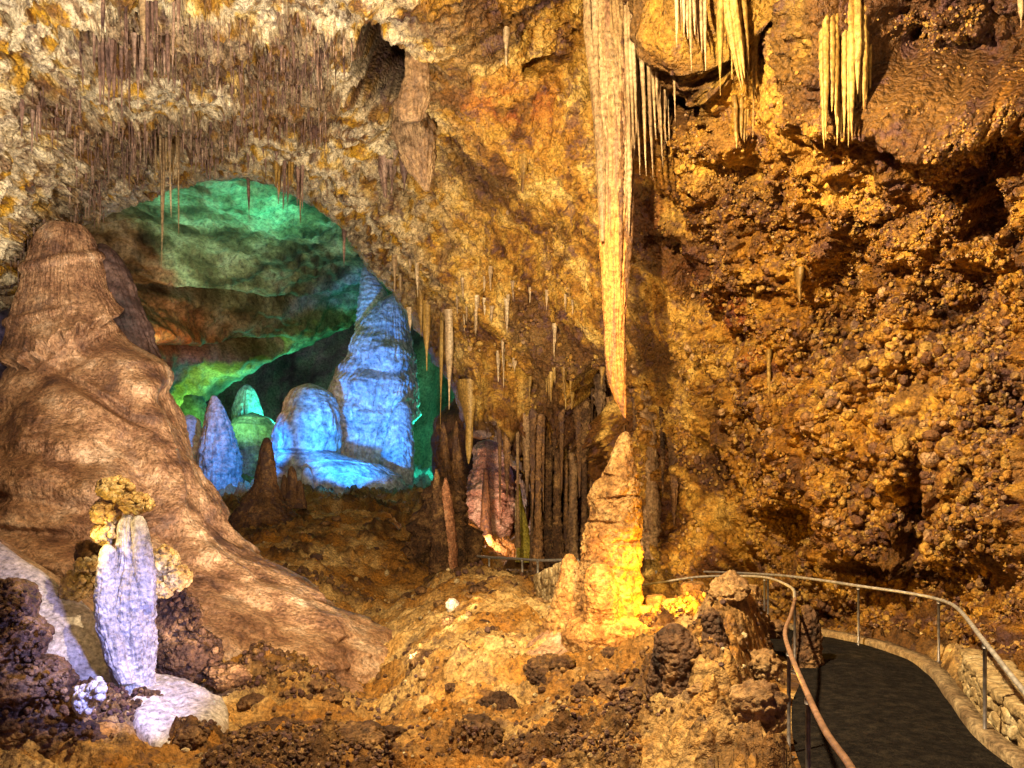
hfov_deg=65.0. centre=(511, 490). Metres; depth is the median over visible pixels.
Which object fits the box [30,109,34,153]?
stalactite
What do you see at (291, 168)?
stalactite
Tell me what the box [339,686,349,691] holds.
rock
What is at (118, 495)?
coral cluster
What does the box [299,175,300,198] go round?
stalactite
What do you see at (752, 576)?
railing
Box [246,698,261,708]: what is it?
rock
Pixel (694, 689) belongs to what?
rock
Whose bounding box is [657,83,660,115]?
stalactite
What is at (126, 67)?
stalactite
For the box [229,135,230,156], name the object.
stalactite
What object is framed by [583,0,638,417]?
long stalactite
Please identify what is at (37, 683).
coral rock
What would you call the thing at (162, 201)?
stalactite
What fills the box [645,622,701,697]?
stalagmite
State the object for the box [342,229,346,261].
stalactite
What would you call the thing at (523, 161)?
stalactite
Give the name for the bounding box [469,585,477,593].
rock
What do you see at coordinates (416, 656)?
rock
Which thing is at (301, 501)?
stalagmite
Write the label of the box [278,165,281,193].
stalactite
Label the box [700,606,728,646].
stalagmite
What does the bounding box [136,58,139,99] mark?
stalactite
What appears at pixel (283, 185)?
stalactite
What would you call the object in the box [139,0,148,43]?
stalactite
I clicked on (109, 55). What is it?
stalactite
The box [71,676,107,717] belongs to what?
coral rock
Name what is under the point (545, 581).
stone wall
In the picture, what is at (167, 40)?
stalactite
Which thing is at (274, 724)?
rock
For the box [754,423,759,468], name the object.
stalactite
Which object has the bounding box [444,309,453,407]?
stalactite
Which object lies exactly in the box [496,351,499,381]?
stalactite
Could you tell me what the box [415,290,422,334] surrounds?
stalactite
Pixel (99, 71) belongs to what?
stalactite
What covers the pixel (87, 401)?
giant stalagmite
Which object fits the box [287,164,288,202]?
stalactite
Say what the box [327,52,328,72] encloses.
stalactite
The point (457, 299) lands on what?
stalactite
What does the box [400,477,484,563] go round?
rock mass
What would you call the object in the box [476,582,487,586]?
rock
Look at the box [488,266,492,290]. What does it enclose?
stalactite
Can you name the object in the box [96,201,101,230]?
stalactite
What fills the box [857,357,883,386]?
popcorn patch
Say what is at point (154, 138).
stalactite
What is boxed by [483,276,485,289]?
stalactite
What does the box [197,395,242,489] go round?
stalagmite
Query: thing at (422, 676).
rock
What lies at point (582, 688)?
rock
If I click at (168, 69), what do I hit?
stalactite
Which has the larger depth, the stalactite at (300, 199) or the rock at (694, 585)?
the stalactite at (300, 199)
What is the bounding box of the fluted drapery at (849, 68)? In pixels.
[818,0,871,146]
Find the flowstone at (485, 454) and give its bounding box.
[466,439,515,537]
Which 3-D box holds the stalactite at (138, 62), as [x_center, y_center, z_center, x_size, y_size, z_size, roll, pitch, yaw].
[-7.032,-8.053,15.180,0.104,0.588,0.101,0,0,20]
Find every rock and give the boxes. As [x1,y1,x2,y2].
[0,577,115,758]
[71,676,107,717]
[74,540,102,576]
[155,587,224,683]
[172,723,208,750]
[204,661,252,691]
[236,692,264,710]
[238,720,296,730]
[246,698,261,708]
[246,727,264,738]
[271,715,289,722]
[306,679,325,694]
[310,553,322,559]
[320,521,331,525]
[321,688,344,703]
[338,720,385,746]
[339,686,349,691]
[384,724,403,739]
[401,592,411,597]
[408,648,432,670]
[415,586,426,595]
[417,672,427,679]
[433,600,443,607]
[442,615,455,625]
[445,598,458,611]
[445,683,455,692]
[459,713,504,740]
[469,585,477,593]
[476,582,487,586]
[476,690,518,711]
[477,586,488,591]
[522,654,551,680]
[529,668,549,685]
[546,653,558,657]
[548,654,575,669]
[570,681,597,697]
[583,670,625,693]
[598,680,619,697]
[600,646,618,658]
[680,581,707,594]
[685,589,707,597]
[686,683,702,697]
[708,583,747,605]
[709,570,750,597]
[728,678,788,728]
[737,637,745,646]
[748,584,762,603]
[764,614,769,621]
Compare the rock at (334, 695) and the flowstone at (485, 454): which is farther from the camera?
the flowstone at (485, 454)
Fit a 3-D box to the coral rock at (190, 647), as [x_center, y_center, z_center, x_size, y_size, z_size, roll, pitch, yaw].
[-4.794,2.027,11.620,1.354,1.567,1.017,0,0,0]
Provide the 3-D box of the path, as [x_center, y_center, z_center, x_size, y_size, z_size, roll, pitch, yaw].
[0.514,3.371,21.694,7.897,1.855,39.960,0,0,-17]
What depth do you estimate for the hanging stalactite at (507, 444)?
27.24 m
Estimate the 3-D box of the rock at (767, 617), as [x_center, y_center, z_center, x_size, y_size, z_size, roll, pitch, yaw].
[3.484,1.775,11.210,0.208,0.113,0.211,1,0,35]
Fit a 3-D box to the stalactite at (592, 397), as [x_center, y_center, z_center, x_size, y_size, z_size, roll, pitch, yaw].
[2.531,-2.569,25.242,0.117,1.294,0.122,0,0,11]
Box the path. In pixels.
[770,630,1012,767]
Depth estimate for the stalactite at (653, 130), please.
13.78 m
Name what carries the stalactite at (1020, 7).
hanging from the cave wall at (492, 114)
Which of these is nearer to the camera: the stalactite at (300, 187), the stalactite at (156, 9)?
the stalactite at (156, 9)
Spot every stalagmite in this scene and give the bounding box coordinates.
[0,221,392,692]
[93,514,158,694]
[97,243,161,358]
[180,394,205,427]
[185,414,201,462]
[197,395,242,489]
[228,437,297,530]
[231,384,263,420]
[271,383,342,486]
[280,475,286,498]
[285,466,297,508]
[296,480,306,508]
[301,467,313,488]
[379,401,414,485]
[428,469,449,574]
[439,422,454,479]
[442,477,457,568]
[451,421,468,523]
[455,524,468,567]
[525,431,643,655]
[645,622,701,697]
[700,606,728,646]
[791,604,823,669]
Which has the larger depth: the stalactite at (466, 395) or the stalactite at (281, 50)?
the stalactite at (466, 395)
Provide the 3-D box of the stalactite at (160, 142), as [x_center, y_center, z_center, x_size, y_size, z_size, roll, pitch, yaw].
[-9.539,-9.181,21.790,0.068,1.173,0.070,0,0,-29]
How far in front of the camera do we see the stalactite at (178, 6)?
13.90 m
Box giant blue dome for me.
[327,268,421,463]
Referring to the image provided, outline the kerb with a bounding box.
[784,622,1023,767]
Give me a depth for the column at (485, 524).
39.32 m
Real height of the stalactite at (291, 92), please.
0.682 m
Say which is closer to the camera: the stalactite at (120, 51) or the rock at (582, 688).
the rock at (582, 688)
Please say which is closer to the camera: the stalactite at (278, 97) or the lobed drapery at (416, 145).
the stalactite at (278, 97)
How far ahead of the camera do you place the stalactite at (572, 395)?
24.12 m
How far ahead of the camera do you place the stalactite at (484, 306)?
24.30 m
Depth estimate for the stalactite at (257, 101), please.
18.72 m
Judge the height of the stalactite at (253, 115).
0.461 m
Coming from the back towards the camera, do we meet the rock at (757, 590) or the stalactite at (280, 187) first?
the stalactite at (280, 187)
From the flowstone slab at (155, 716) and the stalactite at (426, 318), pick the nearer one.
the flowstone slab at (155, 716)
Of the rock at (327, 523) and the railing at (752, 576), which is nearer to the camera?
the railing at (752, 576)
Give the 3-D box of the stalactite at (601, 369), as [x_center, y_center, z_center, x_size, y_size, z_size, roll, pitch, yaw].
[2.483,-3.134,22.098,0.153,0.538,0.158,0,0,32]
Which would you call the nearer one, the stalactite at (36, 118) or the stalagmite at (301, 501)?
the stalactite at (36, 118)
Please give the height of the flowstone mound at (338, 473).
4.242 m
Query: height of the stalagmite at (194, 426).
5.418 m
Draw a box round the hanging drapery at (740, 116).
[731,94,749,148]
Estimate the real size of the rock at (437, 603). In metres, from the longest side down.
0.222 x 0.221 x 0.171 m
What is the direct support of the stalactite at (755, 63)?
hanging from the cave wall at (492, 114)
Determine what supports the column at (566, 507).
attached to the cave wall at (492, 114)
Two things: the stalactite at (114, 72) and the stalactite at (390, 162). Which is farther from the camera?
the stalactite at (390, 162)
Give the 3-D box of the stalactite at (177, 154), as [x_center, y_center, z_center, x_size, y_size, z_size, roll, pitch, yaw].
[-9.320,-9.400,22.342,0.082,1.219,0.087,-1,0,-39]
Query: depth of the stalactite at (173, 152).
22.64 m
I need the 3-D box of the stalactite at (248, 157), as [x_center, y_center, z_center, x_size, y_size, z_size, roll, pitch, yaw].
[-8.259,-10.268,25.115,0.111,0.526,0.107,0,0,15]
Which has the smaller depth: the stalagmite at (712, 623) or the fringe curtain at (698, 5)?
the stalagmite at (712, 623)
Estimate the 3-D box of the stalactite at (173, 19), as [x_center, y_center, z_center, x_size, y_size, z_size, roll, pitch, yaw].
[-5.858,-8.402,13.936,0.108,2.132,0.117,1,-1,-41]
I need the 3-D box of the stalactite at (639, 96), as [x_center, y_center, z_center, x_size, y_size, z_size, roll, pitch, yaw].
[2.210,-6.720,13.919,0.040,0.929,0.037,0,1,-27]
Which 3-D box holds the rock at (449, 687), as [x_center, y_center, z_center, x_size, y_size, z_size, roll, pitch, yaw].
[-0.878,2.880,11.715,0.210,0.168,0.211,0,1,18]
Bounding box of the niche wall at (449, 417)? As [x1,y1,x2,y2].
[430,398,516,485]
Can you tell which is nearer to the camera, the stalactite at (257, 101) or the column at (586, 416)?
the stalactite at (257, 101)
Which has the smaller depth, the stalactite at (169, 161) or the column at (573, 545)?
the stalactite at (169, 161)
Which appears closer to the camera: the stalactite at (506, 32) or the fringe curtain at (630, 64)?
the fringe curtain at (630, 64)
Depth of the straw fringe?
18.30 m
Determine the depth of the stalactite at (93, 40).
14.81 m
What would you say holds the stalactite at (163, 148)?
hanging from the cave wall at (492, 114)
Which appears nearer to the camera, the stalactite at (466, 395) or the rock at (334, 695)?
the rock at (334, 695)
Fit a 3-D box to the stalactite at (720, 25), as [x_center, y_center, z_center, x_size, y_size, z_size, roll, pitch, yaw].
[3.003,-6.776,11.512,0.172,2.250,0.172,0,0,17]
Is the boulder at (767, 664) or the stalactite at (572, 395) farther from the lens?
the stalactite at (572, 395)
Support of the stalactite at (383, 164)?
hanging from the cave wall at (492, 114)
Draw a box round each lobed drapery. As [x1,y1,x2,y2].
[389,97,436,191]
[396,51,430,123]
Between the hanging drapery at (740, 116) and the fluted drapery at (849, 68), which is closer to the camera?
the fluted drapery at (849, 68)
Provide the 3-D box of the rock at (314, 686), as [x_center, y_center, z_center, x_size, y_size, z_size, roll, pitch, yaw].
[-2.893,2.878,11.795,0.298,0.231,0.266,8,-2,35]
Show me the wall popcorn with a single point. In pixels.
(946, 431)
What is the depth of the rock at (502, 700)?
11.11 m
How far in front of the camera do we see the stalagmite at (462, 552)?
27.71 m
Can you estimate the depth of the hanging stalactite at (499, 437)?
27.38 m
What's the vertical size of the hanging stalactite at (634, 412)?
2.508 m
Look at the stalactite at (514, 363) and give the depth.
25.09 m
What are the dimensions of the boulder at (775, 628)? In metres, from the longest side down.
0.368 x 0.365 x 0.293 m
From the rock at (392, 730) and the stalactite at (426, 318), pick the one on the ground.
the rock at (392, 730)
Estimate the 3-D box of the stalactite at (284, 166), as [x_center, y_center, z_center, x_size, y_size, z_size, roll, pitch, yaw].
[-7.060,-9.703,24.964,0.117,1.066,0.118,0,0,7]
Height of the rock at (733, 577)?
0.524 m
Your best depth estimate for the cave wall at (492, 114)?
16.52 m
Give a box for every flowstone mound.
[0,542,111,682]
[231,412,274,476]
[278,450,404,493]
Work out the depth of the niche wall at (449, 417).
45.31 m
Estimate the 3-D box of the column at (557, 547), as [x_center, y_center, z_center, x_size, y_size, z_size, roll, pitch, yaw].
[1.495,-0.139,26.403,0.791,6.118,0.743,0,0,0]
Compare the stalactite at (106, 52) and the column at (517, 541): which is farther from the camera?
the column at (517, 541)
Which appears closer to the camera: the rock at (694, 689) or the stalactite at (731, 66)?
the rock at (694, 689)
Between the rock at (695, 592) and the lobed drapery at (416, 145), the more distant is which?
the lobed drapery at (416, 145)
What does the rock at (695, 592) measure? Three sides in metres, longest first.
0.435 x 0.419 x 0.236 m
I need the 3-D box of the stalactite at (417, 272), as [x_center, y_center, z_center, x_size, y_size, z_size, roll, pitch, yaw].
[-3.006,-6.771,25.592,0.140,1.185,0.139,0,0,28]
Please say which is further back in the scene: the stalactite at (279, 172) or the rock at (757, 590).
the stalactite at (279, 172)
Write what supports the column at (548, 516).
attached to the cave wall at (492, 114)
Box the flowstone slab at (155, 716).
[129,673,228,746]
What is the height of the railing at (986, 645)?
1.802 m
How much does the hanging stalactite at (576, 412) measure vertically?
3.623 m
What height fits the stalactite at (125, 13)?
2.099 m
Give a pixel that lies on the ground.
(666, 741)
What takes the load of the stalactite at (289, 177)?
attached to the cave wall at (492, 114)
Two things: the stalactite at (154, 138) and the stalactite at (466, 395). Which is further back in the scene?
the stalactite at (466, 395)
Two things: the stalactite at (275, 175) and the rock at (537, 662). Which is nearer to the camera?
the rock at (537, 662)
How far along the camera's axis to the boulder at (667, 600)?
13.48 m
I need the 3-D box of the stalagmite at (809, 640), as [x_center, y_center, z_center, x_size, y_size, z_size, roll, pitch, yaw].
[4.202,2.188,11.503,0.525,1.120,0.555,0,0,0]
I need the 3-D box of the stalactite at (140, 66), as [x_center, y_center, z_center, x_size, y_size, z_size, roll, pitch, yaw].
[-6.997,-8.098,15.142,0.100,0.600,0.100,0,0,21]
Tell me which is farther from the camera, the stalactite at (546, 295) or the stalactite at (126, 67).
the stalactite at (546, 295)
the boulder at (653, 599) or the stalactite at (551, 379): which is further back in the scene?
the stalactite at (551, 379)
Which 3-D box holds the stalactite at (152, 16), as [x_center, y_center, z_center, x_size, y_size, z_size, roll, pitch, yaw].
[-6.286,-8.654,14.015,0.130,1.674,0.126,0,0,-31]
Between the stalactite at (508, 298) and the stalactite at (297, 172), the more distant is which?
the stalactite at (297, 172)
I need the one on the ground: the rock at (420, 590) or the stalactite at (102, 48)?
the rock at (420, 590)
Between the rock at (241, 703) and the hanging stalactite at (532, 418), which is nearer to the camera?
the rock at (241, 703)
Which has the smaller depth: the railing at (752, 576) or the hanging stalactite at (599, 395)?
the railing at (752, 576)
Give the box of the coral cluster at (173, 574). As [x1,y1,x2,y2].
[153,544,192,598]
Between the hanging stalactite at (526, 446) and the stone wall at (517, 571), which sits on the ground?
the stone wall at (517, 571)
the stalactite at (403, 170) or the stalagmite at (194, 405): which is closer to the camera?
the stalactite at (403, 170)
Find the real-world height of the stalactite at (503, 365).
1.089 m
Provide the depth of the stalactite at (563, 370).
23.36 m
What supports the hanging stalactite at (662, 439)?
hanging from the cave wall at (492, 114)
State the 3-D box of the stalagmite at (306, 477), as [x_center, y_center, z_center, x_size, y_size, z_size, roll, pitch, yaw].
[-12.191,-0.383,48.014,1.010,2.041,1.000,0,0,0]
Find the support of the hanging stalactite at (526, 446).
hanging from the cave wall at (492, 114)
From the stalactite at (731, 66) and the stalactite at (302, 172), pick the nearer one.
the stalactite at (731, 66)
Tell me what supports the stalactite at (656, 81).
hanging from the cave wall at (492, 114)
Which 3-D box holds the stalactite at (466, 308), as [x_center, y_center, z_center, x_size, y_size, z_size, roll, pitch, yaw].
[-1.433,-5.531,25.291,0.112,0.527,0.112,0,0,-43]
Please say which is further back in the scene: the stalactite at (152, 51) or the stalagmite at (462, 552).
the stalagmite at (462, 552)
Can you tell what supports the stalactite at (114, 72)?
hanging from the cave wall at (492, 114)
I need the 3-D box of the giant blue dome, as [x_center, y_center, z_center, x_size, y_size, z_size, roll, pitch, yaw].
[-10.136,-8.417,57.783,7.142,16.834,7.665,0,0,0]
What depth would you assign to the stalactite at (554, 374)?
23.83 m
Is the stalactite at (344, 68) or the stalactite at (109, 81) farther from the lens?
the stalactite at (344, 68)
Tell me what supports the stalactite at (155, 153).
hanging from the cave wall at (492, 114)
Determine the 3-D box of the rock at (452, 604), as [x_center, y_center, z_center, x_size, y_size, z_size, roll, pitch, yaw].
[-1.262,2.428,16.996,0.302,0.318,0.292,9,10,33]
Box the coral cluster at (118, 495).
[89,475,154,545]
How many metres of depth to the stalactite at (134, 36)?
14.91 m
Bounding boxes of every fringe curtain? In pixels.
[623,0,669,175]
[675,0,706,70]
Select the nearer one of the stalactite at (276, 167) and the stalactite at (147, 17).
the stalactite at (147, 17)
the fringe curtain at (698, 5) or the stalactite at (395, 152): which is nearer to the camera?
the fringe curtain at (698, 5)
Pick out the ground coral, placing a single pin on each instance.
(300, 752)
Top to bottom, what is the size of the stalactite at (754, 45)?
2.987 m
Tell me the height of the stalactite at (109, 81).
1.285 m
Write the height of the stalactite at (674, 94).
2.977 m
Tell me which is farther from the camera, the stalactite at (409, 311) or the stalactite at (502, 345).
the stalactite at (409, 311)
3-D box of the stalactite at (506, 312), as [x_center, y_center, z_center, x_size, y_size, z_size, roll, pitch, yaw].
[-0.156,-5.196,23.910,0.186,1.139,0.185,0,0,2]
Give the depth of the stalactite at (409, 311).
28.73 m
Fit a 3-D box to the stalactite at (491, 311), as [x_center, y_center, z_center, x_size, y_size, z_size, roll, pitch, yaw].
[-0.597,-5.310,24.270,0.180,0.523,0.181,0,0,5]
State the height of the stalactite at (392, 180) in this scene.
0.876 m
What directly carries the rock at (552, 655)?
on the ground
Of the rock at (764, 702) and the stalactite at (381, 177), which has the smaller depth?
the rock at (764, 702)
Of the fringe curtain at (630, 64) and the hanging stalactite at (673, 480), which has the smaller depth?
the fringe curtain at (630, 64)
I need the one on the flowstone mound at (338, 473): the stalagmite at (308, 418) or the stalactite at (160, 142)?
the stalagmite at (308, 418)
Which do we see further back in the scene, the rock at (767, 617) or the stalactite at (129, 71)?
the stalactite at (129, 71)
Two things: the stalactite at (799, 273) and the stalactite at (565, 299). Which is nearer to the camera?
the stalactite at (799, 273)
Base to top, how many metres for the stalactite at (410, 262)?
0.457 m
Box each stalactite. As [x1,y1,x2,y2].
[20,99,24,136]
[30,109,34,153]
[35,110,37,140]
[36,105,40,135]
[39,98,42,119]
[92,33,95,66]
[96,35,101,102]
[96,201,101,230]
[100,36,104,109]
[101,0,102,32]
[102,0,104,29]
[102,138,104,157]
[105,42,108,77]
[105,132,109,163]
[107,57,111,112]
[108,37,111,80]
[110,38,113,73]
[112,41,116,102]
[118,44,122,115]
[124,6,127,57]
[125,48,127,83]
[127,50,131,108]
[130,32,137,66]
[130,128,133,146]
[132,143,133,164]
[136,48,140,79]
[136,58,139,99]
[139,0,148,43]
[139,49,141,73]
[140,35,145,90]
[143,120,146,145]
[145,0,150,55]
[149,40,153,82]
[149,41,150,76]
[151,1,153,41]
[154,0,157,27]
[154,129,155,148]
[154,137,156,171]
[159,135,161,161]
[160,150,164,271]
[161,137,164,199]
[162,48,165,78]
[162,176,163,222]
[165,34,169,76]
[165,137,166,172]
[167,138,171,211]
[168,57,169,84]
[168,124,170,149]
[171,144,174,181]
[172,0,175,65]
[175,136,179,231]
[176,0,180,32]
[176,138,177,171]
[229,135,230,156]
[242,126,245,146]
[246,153,249,168]
[246,177,249,207]
[253,107,254,126]
[256,90,259,110]
[273,160,277,185]
[274,161,277,172]
[277,86,278,105]
[277,173,280,203]
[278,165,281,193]
[279,45,282,70]
[282,164,283,207]
[283,160,286,194]
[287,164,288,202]
[288,161,290,187]
[290,84,292,104]
[290,162,293,184]
[291,42,294,68]
[296,165,299,198]
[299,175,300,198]
[299,195,301,223]
[300,165,303,208]
[316,54,318,83]
[319,65,322,88]
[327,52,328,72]
[342,37,345,57]
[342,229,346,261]
[343,56,344,82]
[378,154,388,197]
[378,164,388,197]
[388,159,393,180]
[391,167,394,193]
[391,254,396,292]
[393,149,398,173]
[399,156,407,190]
[399,274,401,291]
[406,307,411,328]
[408,259,411,272]
[415,260,418,295]
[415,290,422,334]
[422,300,430,369]
[439,312,443,426]
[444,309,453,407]
[456,294,458,313]
[457,379,475,463]
[460,277,463,297]
[465,306,467,321]
[475,295,479,329]
[482,298,485,316]
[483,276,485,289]
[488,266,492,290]
[489,306,494,323]
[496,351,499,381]
[496,423,501,508]
[501,340,504,364]
[501,432,511,496]
[502,353,504,386]
[503,26,509,65]
[504,298,508,329]
[506,294,510,309]
[510,281,514,299]
[512,358,516,371]
[518,154,527,192]
[522,413,529,495]
[527,376,531,400]
[528,287,530,301]
[528,409,537,511]
[542,417,545,511]
[545,290,548,309]
[547,376,549,395]
[549,372,553,400]
[552,323,556,342]
[552,367,555,382]
[553,333,554,355]
[558,408,565,490]
[560,367,565,385]
[563,371,566,396]
[564,294,566,312]
[570,392,573,409]
[572,402,582,497]
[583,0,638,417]
[591,388,594,424]
[592,373,607,415]
[599,367,604,385]
[631,393,636,429]
[639,75,640,123]
[651,87,654,153]
[655,72,657,104]
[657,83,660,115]
[657,388,665,497]
[663,86,665,132]
[665,437,677,525]
[673,76,675,115]
[716,0,723,95]
[731,55,732,76]
[751,35,758,136]
[754,43,757,92]
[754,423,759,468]
[765,349,772,394]
[794,266,805,301]
[1017,0,1023,24]
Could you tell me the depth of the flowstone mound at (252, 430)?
68.10 m
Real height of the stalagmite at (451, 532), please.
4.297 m
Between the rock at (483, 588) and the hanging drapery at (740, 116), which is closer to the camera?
the hanging drapery at (740, 116)
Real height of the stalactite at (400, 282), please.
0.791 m
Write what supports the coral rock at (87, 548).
on the ground
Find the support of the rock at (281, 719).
on the ground
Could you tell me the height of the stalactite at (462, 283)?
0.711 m
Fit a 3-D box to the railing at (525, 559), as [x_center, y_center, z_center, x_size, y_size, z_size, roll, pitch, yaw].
[0.065,2.723,26.757,0.393,1.502,7.499,0,0,-28]
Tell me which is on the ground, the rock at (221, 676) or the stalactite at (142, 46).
the rock at (221, 676)
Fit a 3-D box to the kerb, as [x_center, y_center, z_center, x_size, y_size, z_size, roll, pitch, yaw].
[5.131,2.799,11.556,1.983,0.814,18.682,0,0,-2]
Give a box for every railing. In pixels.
[477,555,578,572]
[641,575,795,610]
[655,570,1023,728]
[783,597,855,767]
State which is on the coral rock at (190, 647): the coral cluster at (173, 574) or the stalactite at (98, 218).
the coral cluster at (173, 574)
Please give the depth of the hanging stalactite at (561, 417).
25.25 m
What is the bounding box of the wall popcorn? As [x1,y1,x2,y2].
[452,1,1023,651]
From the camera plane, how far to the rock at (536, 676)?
11.33 m
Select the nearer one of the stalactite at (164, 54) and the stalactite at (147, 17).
the stalactite at (147, 17)
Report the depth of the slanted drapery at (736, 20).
11.48 m
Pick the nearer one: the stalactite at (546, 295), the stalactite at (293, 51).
the stalactite at (293, 51)
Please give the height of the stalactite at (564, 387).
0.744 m
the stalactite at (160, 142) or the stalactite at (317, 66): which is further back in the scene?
the stalactite at (160, 142)
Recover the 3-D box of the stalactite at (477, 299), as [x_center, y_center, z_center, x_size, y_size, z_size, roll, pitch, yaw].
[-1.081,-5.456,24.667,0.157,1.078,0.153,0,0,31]
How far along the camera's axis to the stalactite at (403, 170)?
22.88 m
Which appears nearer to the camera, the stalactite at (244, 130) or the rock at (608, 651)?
the rock at (608, 651)
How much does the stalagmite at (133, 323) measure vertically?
5.355 m
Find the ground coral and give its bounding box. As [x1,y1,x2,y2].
[2,560,879,767]
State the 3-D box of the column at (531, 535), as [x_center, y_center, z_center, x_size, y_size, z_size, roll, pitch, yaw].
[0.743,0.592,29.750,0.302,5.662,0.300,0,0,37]
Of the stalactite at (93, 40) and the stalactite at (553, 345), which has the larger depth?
the stalactite at (553, 345)
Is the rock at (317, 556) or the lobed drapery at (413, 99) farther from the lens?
the rock at (317, 556)
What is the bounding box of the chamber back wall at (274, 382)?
[206,314,454,468]
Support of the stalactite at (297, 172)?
hanging from the cave wall at (492, 114)
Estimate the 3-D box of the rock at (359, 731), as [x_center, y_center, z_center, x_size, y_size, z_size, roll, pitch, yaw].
[-1.749,2.809,9.003,0.790,0.425,0.761,-10,2,-40]
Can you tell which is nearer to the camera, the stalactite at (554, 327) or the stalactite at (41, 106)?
the stalactite at (41, 106)
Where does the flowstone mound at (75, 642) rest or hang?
on the ground
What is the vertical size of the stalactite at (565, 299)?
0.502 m
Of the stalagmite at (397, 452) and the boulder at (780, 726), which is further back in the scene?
the stalagmite at (397, 452)
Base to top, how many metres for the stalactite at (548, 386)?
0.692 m
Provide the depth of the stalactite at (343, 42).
15.33 m
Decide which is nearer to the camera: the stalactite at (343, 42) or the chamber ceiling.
the stalactite at (343, 42)
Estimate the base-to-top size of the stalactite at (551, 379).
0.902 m
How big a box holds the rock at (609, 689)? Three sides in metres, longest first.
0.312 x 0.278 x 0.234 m
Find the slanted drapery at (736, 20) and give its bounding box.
[723,0,748,90]
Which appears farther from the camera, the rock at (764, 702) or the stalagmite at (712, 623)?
the stalagmite at (712, 623)
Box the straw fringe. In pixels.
[8,11,360,282]
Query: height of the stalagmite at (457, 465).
5.808 m
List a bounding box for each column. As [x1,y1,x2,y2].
[479,469,492,534]
[514,431,520,547]
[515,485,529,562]
[529,468,533,569]
[530,413,544,574]
[542,433,552,568]
[548,421,564,566]
[562,460,568,553]
[566,444,579,560]
[579,396,590,560]
[589,404,596,514]
[638,390,661,559]
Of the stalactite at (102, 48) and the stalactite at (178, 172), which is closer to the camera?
the stalactite at (102, 48)
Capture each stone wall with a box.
[492,567,531,574]
[533,561,579,599]
[958,648,1023,748]
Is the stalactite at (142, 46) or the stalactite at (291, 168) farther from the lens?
the stalactite at (291, 168)
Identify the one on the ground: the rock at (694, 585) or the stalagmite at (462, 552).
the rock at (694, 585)
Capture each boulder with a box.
[640,605,652,613]
[645,594,665,607]
[662,598,674,604]
[749,648,783,680]
[766,619,788,638]
[768,712,786,733]
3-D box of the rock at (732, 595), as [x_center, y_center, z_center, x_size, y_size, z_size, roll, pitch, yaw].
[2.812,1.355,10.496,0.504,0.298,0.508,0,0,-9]
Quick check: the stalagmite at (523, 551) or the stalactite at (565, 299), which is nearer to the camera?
the stalactite at (565, 299)
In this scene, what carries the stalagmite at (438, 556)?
on the ground
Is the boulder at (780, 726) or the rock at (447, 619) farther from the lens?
the rock at (447, 619)
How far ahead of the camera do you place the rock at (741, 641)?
9.45 m
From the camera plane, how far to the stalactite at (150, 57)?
14.94 m
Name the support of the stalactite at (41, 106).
hanging from the cave wall at (492, 114)
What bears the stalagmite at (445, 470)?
on the ground
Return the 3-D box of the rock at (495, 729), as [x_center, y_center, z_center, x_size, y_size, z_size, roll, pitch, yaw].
[-0.404,2.715,8.985,0.620,0.397,0.609,0,0,11]
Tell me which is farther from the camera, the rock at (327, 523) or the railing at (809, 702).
the rock at (327, 523)
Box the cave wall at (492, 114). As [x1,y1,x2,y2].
[0,0,1023,670]
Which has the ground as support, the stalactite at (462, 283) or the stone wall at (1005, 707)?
the stone wall at (1005, 707)
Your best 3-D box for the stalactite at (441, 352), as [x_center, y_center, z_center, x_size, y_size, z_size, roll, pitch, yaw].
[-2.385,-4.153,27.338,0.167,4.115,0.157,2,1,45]
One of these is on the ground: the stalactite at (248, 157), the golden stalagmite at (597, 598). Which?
the golden stalagmite at (597, 598)
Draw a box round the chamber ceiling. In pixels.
[0,178,392,406]
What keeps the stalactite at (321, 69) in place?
hanging from the cave wall at (492, 114)
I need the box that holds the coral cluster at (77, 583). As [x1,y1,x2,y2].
[58,555,97,601]
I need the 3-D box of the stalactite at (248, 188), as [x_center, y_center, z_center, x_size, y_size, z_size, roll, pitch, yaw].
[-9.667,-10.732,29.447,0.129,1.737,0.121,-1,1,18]
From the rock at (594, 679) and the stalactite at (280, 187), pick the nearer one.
the rock at (594, 679)
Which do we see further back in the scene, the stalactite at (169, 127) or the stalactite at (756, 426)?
the stalactite at (169, 127)
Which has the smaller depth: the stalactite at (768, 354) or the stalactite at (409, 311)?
the stalactite at (768, 354)
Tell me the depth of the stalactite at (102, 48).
14.85 m
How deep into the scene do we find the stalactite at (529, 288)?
22.84 m
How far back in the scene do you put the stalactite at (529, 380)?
25.23 m
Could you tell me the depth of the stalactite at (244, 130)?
21.17 m
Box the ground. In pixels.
[0,463,1022,767]
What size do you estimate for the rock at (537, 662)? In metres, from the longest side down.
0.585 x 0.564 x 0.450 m
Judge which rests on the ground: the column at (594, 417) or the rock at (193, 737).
the rock at (193, 737)
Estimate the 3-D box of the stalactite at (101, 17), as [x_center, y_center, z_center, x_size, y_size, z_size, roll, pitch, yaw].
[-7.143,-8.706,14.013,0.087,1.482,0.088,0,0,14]
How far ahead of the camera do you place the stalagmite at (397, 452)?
53.24 m
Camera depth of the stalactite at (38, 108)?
15.92 m
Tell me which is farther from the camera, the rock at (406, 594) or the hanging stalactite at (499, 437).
the hanging stalactite at (499, 437)

